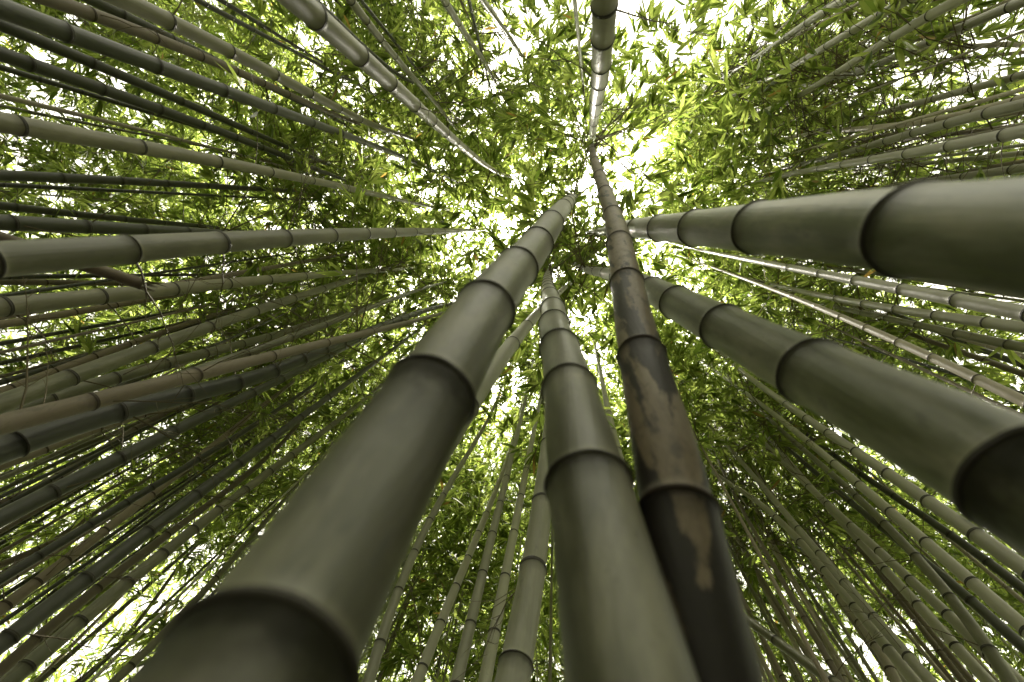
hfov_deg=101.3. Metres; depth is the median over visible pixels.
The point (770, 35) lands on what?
bamboo
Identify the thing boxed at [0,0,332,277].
bamboo
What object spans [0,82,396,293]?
bamboo
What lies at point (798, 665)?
bamboo
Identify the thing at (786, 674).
bamboo
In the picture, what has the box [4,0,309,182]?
bamboo
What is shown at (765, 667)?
bamboo
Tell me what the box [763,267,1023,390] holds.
bamboo
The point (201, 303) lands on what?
bamboo
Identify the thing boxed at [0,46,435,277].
bamboo
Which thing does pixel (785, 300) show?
bamboo
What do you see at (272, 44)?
bamboo
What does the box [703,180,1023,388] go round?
bamboo
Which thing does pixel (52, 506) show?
bamboo
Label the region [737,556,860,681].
bamboo
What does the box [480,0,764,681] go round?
bamboo
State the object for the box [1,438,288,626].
bamboo
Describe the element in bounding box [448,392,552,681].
bamboo
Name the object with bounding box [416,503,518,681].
bamboo
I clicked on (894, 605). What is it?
bamboo
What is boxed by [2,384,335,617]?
bamboo
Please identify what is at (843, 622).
bamboo
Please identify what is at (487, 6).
bamboo
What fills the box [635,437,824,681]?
bamboo
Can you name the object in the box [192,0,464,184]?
bamboo
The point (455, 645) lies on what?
bamboo
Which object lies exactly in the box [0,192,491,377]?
bamboo
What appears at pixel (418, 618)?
bamboo
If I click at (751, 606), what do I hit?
bamboo
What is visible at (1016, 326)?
bamboo
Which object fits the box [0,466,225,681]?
bamboo
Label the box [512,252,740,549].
bamboo
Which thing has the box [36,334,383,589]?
bamboo
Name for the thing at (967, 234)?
bamboo
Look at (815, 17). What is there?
bamboo
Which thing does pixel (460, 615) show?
bamboo
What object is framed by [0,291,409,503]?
bamboo
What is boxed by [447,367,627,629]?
bamboo
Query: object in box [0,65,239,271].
bamboo
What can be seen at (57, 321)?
bamboo
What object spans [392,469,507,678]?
bamboo
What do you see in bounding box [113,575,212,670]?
bamboo
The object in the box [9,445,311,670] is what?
bamboo
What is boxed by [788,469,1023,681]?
bamboo
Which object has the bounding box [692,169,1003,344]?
bamboo
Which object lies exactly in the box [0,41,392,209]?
bamboo
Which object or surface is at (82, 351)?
bamboo
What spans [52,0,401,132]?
bamboo
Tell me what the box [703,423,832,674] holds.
bamboo
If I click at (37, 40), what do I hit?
bamboo
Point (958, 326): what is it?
bamboo
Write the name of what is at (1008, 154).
bamboo
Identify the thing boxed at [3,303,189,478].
bamboo
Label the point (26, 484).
bamboo
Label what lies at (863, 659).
bamboo
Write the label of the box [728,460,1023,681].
bamboo
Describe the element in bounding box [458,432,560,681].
bamboo
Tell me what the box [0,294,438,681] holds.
bamboo
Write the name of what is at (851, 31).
bamboo
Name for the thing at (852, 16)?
bamboo
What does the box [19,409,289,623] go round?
bamboo
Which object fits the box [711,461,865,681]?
bamboo
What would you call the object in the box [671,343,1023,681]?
bamboo
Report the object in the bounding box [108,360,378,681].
bamboo
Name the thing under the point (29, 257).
bamboo
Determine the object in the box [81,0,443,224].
bamboo
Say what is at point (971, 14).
bamboo
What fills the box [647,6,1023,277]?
bamboo
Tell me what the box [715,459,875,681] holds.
bamboo
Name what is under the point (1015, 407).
bamboo
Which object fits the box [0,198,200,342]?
bamboo
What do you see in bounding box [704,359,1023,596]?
bamboo
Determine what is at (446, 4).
bamboo
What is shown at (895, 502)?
bamboo
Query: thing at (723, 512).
bamboo
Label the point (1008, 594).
bamboo
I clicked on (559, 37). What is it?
bamboo
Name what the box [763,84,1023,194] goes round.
bamboo
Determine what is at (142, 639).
bamboo
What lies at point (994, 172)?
bamboo
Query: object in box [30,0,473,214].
bamboo
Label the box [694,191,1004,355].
bamboo
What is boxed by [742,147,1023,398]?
bamboo
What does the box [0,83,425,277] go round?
bamboo
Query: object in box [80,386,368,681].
bamboo
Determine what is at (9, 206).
bamboo
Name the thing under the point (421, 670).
bamboo
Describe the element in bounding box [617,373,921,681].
bamboo
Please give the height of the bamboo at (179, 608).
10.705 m
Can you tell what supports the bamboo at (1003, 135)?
on the ground
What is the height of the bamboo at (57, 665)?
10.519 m
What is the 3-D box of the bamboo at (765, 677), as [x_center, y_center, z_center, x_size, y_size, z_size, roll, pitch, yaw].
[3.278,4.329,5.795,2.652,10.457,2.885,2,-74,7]
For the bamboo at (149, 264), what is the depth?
7.65 m
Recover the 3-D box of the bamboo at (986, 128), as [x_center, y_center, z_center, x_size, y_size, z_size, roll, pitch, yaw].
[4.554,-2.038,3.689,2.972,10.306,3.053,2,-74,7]
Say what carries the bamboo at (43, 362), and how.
on the ground
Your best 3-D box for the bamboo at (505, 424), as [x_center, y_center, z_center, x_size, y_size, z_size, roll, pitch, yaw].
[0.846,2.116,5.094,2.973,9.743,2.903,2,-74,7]
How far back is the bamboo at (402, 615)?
7.70 m
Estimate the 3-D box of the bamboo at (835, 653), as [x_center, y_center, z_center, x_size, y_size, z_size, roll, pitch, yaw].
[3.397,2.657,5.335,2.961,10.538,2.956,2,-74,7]
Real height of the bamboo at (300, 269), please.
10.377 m
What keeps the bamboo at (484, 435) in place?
on the ground
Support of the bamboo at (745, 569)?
on the ground
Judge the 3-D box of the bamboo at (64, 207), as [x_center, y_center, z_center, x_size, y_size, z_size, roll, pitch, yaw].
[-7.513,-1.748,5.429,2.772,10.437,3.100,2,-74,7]
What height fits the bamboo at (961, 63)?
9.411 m
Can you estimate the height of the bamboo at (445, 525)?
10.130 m
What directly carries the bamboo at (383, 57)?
on the ground
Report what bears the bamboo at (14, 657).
on the ground
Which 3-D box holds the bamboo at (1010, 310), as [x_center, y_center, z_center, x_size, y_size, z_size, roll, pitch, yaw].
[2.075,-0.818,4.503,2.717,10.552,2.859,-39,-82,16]
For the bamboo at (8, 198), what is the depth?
6.69 m
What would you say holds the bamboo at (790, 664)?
on the ground
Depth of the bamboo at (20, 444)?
2.28 m
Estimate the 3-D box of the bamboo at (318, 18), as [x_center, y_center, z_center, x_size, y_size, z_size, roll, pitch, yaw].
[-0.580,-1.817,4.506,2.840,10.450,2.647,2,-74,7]
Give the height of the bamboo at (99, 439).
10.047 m
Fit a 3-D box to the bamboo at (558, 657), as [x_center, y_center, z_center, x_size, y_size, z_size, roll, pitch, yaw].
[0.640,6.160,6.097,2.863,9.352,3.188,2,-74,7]
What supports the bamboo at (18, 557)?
on the ground
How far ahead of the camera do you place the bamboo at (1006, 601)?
7.00 m
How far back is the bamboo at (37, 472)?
5.33 m
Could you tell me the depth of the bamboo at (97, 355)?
4.80 m
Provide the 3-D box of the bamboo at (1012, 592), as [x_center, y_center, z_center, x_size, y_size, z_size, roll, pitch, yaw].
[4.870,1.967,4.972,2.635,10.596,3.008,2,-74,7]
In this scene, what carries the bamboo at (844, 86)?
on the ground
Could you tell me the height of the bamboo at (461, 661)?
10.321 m
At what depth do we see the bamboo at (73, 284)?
5.42 m
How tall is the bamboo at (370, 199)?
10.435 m
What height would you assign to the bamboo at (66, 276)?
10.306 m
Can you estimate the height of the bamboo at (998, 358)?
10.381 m
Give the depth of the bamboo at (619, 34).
5.61 m
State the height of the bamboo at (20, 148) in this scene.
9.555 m
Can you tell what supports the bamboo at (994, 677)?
on the ground
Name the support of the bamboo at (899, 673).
on the ground
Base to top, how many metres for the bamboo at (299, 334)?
10.542 m
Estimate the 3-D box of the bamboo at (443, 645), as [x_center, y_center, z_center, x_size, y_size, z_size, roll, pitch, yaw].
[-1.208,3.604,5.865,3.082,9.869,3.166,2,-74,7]
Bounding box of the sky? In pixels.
[0,0,1023,681]
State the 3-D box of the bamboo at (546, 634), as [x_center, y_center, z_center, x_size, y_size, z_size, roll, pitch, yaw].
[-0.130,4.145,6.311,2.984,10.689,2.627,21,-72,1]
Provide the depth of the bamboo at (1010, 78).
4.16 m
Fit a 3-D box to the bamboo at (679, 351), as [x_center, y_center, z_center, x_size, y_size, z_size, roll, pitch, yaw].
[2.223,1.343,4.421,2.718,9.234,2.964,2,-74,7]
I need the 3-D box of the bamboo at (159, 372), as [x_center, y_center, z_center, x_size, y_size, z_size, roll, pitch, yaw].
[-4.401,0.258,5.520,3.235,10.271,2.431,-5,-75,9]
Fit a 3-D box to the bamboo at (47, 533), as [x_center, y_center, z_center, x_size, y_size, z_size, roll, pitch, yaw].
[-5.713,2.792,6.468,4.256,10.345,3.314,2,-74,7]
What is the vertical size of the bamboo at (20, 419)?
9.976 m
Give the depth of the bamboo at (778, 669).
4.78 m
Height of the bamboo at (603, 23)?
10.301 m
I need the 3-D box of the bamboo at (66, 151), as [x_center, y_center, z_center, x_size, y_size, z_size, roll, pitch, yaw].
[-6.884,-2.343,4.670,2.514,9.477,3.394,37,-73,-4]
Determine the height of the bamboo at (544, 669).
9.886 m
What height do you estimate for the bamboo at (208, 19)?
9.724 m
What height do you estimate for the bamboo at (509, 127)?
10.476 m
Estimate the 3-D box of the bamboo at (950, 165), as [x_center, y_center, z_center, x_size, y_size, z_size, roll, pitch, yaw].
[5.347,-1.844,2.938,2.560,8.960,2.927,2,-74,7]
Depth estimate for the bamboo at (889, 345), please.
5.99 m
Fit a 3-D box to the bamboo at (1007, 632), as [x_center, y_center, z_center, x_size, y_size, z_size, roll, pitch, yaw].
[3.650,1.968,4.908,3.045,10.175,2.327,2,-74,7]
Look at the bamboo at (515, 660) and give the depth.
1.73 m
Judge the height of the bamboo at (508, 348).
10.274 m
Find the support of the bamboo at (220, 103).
on the ground
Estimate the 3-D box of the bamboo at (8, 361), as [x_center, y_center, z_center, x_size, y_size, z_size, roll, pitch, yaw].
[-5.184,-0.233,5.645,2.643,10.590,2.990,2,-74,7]
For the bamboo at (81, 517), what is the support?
on the ground
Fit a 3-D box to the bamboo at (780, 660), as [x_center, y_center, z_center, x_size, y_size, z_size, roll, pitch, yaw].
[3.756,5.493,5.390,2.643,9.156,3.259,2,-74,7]
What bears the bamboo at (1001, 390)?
on the ground
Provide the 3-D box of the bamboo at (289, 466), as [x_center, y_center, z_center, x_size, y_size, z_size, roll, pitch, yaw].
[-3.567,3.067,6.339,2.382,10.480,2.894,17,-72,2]
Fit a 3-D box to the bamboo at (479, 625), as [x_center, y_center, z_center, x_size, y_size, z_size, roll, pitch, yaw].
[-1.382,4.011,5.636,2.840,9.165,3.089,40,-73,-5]
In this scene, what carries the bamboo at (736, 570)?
on the ground
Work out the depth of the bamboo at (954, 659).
4.84 m
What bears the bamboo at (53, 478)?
on the ground
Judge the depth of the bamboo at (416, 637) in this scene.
9.91 m
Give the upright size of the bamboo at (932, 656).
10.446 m
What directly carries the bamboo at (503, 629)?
on the ground
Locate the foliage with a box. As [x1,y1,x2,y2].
[0,36,1023,681]
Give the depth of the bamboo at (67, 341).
6.92 m
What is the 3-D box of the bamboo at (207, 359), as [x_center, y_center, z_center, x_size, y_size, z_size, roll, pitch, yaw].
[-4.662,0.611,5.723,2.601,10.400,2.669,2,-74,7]
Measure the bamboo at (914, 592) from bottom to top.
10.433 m
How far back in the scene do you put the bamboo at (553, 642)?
9.50 m
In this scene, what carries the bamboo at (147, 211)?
on the ground
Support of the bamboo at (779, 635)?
on the ground
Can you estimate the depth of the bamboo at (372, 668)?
3.79 m
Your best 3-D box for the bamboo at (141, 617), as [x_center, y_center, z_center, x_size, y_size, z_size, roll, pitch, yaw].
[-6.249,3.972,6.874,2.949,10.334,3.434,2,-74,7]
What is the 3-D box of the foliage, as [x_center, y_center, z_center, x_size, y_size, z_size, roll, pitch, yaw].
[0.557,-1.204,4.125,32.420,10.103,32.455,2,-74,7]
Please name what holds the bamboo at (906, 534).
on the ground
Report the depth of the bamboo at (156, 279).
7.35 m
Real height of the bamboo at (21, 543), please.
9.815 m
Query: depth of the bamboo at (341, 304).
5.99 m
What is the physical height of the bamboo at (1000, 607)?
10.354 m
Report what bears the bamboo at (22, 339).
on the ground
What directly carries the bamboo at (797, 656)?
on the ground
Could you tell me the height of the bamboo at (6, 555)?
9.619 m
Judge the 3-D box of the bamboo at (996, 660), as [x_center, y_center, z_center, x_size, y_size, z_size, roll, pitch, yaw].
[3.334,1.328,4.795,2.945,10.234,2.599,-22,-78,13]
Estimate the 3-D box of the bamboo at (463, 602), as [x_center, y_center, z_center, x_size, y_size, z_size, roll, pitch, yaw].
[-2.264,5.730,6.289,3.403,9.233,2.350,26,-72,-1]
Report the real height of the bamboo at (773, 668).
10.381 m
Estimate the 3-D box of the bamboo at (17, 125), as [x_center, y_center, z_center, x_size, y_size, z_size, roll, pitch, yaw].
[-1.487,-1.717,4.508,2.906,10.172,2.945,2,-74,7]
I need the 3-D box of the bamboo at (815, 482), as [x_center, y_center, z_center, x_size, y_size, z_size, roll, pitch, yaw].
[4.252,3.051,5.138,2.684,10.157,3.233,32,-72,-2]
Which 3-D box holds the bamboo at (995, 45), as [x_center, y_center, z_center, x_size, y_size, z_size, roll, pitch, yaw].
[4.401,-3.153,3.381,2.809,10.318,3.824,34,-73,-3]
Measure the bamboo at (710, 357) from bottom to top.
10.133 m
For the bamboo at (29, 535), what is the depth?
5.86 m
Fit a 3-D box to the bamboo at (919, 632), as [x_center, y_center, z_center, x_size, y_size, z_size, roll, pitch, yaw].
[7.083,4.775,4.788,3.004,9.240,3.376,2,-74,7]
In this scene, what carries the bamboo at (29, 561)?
on the ground
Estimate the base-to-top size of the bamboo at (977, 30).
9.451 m
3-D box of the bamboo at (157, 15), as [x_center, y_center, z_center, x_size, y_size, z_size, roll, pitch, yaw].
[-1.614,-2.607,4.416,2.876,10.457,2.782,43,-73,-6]
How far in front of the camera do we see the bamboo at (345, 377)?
5.80 m
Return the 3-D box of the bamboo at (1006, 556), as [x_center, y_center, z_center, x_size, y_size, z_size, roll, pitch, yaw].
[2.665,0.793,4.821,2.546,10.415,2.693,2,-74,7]
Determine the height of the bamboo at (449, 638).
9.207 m
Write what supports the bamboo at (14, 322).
on the ground
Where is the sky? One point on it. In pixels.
(630, 4)
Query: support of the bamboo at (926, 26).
on the ground
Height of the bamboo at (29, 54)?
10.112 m
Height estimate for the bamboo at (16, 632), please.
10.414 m
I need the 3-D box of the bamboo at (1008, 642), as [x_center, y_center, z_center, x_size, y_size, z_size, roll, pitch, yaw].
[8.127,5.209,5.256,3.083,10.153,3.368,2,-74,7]
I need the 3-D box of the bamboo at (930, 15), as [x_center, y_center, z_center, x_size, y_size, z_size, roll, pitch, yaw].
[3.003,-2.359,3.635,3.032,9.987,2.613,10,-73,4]
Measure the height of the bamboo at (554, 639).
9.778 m
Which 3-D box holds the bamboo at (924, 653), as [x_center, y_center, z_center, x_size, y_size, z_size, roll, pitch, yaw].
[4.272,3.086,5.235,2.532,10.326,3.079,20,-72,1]
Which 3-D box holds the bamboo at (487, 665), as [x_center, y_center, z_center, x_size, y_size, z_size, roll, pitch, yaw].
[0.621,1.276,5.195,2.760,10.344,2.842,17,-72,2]
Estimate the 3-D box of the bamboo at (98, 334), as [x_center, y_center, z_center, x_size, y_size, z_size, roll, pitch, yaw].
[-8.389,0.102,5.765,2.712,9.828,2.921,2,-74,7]
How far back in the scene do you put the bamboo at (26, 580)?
7.44 m
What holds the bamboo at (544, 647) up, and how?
on the ground
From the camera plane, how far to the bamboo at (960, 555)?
5.81 m
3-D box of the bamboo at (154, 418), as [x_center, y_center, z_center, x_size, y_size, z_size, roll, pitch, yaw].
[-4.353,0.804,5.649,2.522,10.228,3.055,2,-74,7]
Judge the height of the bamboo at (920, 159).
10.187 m
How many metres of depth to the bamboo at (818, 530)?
6.67 m
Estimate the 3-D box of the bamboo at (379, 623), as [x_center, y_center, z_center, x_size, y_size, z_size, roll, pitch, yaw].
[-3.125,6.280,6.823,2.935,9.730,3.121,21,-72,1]
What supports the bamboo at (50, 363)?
on the ground
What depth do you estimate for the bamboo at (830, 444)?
6.26 m
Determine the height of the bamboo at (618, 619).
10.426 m
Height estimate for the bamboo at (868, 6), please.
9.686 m
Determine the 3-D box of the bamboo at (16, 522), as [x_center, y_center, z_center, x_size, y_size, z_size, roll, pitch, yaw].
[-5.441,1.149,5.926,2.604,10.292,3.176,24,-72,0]
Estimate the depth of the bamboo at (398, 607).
8.49 m
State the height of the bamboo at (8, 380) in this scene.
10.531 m
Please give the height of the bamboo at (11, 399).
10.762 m
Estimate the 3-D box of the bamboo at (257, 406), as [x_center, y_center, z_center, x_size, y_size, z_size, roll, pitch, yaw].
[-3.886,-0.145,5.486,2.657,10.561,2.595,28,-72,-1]
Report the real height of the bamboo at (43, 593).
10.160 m
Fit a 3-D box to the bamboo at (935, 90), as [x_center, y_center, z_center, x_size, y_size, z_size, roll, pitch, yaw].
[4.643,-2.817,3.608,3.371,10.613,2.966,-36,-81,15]
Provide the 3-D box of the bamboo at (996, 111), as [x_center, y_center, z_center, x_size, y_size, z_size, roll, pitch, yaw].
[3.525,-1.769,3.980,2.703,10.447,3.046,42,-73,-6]
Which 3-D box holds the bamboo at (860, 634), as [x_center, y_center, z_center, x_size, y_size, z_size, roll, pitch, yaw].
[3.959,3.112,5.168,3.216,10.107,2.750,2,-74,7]
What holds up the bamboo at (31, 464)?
on the ground
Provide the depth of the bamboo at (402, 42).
6.07 m
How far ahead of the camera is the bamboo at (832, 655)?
6.14 m
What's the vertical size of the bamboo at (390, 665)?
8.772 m
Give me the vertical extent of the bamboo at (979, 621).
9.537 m
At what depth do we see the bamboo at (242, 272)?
5.88 m
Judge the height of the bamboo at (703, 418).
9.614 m
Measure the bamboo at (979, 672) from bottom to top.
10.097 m
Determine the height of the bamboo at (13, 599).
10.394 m
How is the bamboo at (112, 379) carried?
on the ground
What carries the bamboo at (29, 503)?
on the ground
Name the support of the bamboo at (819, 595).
on the ground
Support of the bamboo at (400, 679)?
on the ground
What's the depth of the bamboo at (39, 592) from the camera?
8.08 m
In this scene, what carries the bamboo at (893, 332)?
on the ground
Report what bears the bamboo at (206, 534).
on the ground
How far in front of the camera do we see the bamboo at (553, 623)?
7.17 m
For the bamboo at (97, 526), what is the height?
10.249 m
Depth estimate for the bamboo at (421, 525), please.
7.74 m
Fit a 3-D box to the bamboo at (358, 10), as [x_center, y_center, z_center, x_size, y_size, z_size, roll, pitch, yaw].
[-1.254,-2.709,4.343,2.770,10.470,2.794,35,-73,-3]
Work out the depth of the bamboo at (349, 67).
5.67 m
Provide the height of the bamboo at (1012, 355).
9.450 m
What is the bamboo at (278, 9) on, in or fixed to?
on the ground
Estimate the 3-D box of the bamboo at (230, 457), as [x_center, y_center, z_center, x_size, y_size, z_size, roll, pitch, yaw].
[-4.874,2.519,6.418,2.911,10.610,3.025,2,-74,7]
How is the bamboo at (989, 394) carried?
on the ground
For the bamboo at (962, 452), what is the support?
on the ground
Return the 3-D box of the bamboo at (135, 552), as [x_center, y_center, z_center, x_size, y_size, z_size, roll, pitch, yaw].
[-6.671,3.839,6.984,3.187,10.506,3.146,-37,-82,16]
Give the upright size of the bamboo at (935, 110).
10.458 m
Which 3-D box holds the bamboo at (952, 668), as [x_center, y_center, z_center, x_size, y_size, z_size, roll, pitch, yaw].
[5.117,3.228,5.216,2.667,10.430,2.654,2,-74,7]
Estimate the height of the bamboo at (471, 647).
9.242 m
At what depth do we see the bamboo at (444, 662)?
7.54 m
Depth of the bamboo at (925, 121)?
4.76 m
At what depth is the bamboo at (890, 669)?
5.34 m
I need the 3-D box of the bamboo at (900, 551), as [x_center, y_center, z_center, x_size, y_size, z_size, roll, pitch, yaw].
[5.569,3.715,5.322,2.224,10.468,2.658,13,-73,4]
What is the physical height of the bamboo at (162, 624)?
8.989 m
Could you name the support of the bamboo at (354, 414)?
on the ground
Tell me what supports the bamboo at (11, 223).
on the ground
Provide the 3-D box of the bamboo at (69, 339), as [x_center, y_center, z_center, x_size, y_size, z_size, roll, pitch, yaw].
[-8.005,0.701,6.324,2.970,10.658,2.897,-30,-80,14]
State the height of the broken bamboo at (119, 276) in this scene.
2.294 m
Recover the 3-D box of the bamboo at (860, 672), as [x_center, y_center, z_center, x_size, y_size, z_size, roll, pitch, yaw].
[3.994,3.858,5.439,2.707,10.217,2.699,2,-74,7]
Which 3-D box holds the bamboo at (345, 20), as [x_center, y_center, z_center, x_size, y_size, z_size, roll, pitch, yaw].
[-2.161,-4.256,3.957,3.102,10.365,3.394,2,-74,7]
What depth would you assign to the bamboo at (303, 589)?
0.31 m
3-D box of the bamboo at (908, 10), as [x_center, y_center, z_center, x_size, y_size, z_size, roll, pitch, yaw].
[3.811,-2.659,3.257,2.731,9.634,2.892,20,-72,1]
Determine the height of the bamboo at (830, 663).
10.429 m
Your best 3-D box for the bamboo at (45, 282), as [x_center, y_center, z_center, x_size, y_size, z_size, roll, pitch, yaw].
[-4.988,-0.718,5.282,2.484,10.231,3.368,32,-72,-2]
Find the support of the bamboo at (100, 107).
on the ground
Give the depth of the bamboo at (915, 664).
4.02 m
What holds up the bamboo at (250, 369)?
on the ground
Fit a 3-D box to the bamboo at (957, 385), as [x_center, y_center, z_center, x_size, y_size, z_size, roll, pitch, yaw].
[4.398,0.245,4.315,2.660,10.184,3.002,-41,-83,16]
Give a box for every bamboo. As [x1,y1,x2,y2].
[0,0,257,100]
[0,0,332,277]
[0,0,430,251]
[0,0,533,253]
[0,14,385,267]
[0,33,226,205]
[0,40,279,220]
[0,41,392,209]
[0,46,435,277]
[0,57,465,390]
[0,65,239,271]
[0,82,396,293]
[0,82,523,279]
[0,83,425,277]
[0,87,420,275]
[0,89,264,271]
[0,115,236,238]
[0,115,532,498]
[0,126,576,411]
[0,145,364,307]
[0,166,487,417]
[0,171,458,326]
[0,173,428,334]
[0,180,323,354]
[0,182,166,353]
[0,187,223,374]
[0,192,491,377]
[0,196,328,347]
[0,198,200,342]
[0,198,426,368]
[0,205,352,357]
[0,213,336,381]
[0,213,348,371]
[0,213,366,468]
[0,222,353,385]
[0,227,451,527]
[0,231,165,291]
[0,234,545,442]
[0,249,475,681]
[0,257,335,416]
[0,261,432,584]
[0,265,382,507]
[0,267,227,366]
[0,273,202,450]
[0,289,367,481]
[0,290,383,519]
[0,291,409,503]
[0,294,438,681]
[0,297,396,616]
[0,301,395,498]
[0,301,407,588]
[0,304,253,389]
[0,304,397,677]
[0,315,263,495]
[0,319,302,492]
[0,336,208,552]
[0,336,342,534]
[0,344,333,553]
[0,344,404,625]
[0,359,322,503]
[0,362,312,537]
[0,369,202,597]
[0,371,300,570]
[0,381,331,599]
[0,387,248,546]
[0,387,350,568]
[0,396,308,572]
[0,411,229,595]
[0,434,227,630]
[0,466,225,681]
[1,256,325,393]
[1,315,245,493]
[1,423,274,599]
[1,436,316,639]
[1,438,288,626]
[2,0,305,122]
[2,142,247,289]
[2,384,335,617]
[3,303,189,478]
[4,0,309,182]
[4,408,291,680]
[8,382,363,605]
[9,201,468,486]
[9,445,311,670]
[10,149,530,403]
[12,421,320,681]
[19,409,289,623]
[25,416,326,664]
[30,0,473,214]
[33,463,265,681]
[35,428,319,681]
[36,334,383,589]
[42,0,343,156]
[42,124,340,322]
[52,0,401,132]
[63,588,214,681]
[68,436,310,681]
[70,301,377,514]
[76,270,352,455]
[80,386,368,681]
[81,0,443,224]
[88,333,422,681]
[95,399,352,667]
[103,0,503,257]
[103,255,384,410]
[104,222,374,456]
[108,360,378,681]
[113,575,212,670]
[116,264,269,439]
[125,23,702,681]
[135,467,448,626]
[143,518,271,638]
[144,450,312,659]
[148,0,352,99]
[157,219,412,401]
[191,0,457,121]
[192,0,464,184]
[209,0,455,172]
[245,0,497,114]
[265,383,374,495]
[266,389,507,545]
[277,0,583,278]
[284,400,488,553]
[300,0,524,195]
[325,0,540,177]
[335,0,502,110]
[346,0,554,221]
[361,430,552,681]
[361,517,465,681]
[361,576,424,679]
[362,317,617,681]
[362,529,443,681]
[362,572,441,681]
[363,402,559,681]
[363,403,517,681]
[365,437,510,681]
[366,453,483,656]
[373,551,427,661]
[376,0,629,223]
[376,423,522,681]
[379,441,490,681]
[381,491,490,681]
[383,483,514,681]
[390,0,627,182]
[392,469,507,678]
[401,602,504,681]
[404,0,587,164]
[405,422,561,681]
[406,353,623,681]
[414,0,591,143]
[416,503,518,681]
[421,148,698,681]
[421,596,510,681]
[424,490,562,681]
[426,547,549,681]
[440,140,1023,555]
[442,456,559,681]
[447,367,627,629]
[448,184,659,461]
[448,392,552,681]
[450,302,601,681]
[452,172,680,681]
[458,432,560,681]
[463,134,1023,355]
[470,544,563,681]
[473,0,682,220]
[476,555,563,680]
[478,296,620,681]
[479,361,634,536]
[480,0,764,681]
[494,0,754,261]
[497,545,562,681]
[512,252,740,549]
[529,352,746,500]
[531,585,560,678]
[535,556,560,663]
[543,377,762,656]
[545,402,757,593]
[554,479,910,681]
[585,305,828,681]
[588,115,1023,348]
[613,0,853,174]
[617,328,937,681]
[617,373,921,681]
[617,397,783,681]
[617,402,791,605]
[619,0,923,195]
[619,356,844,681]
[623,0,1023,199]
[627,0,971,213]
[628,81,1023,281]
[628,437,817,681]
[629,172,1023,407]
[629,442,787,681]
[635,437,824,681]
[645,0,938,164]
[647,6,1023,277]
[652,187,1023,426]
[652,269,1023,579]
[653,0,1023,276]
[655,26,1023,282]
[656,0,891,178]
[658,328,1018,681]
[668,284,1023,637]
[669,295,911,517]
[670,348,995,681]
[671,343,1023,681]
[675,0,1023,199]
[678,331,1023,654]
[686,0,1023,205]
[689,399,857,681]
[690,382,890,681]
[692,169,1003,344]
[693,402,879,681]
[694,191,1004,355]
[697,370,946,681]
[700,69,1023,208]
[701,453,817,681]
[702,432,912,610]
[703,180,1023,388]
[703,256,1023,415]
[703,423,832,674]
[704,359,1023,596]
[706,381,921,680]
[707,399,950,681]
[708,0,1023,171]
[708,254,964,430]
[708,377,931,623]
[708,459,829,673]
[710,0,1023,369]
[710,372,882,681]
[711,0,1023,184]
[711,251,1023,361]
[711,401,906,681]
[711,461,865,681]
[714,455,778,681]
[714,457,822,681]
[715,449,895,681]
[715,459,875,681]
[716,256,1023,444]
[718,65,1023,206]
[718,453,826,681]
[719,0,1001,166]
[719,41,1023,311]
[719,493,807,681]
[722,22,1023,305]
[724,314,1023,556]
[724,329,1023,604]
[728,394,983,622]
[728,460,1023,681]
[730,426,999,681]
[732,531,887,681]
[735,404,955,681]
[737,0,1023,138]
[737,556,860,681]
[739,427,966,681]
[739,487,945,681]
[740,557,829,681]
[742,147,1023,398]
[743,403,976,681]
[744,3,983,151]
[748,512,971,681]
[752,261,1023,404]
[755,16,1023,192]
[757,0,1023,184]
[758,425,1021,673]
[762,66,1023,196]
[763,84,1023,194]
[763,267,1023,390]
[763,645,806,680]
[765,431,968,681]
[766,73,1023,285]
[767,522,948,681]
[769,0,1023,100]
[780,266,1023,379]
[782,276,1023,413]
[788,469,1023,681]
[807,430,1023,681]
[816,448,1023,678]
[822,513,1023,680]
[828,8,1023,185]
[840,485,1023,672]
[851,293,1023,607]
[857,509,1018,674]
[881,480,1023,675]
[888,322,1023,405]
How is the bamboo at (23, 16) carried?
on the ground
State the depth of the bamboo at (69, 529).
7.03 m
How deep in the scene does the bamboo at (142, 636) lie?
6.43 m
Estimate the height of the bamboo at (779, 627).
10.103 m
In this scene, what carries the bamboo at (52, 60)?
on the ground
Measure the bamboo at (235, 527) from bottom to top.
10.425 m
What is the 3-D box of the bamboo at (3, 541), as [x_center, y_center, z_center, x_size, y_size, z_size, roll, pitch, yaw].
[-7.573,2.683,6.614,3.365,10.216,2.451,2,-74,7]
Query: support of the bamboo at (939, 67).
on the ground
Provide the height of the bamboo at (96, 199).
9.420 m
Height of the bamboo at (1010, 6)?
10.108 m
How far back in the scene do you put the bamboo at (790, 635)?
5.58 m
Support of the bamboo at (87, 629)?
on the ground
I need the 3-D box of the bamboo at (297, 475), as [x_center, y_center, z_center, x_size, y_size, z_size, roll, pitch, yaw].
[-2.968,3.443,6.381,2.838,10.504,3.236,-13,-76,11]
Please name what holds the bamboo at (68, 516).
on the ground
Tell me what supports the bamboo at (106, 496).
on the ground
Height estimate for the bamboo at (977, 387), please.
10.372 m

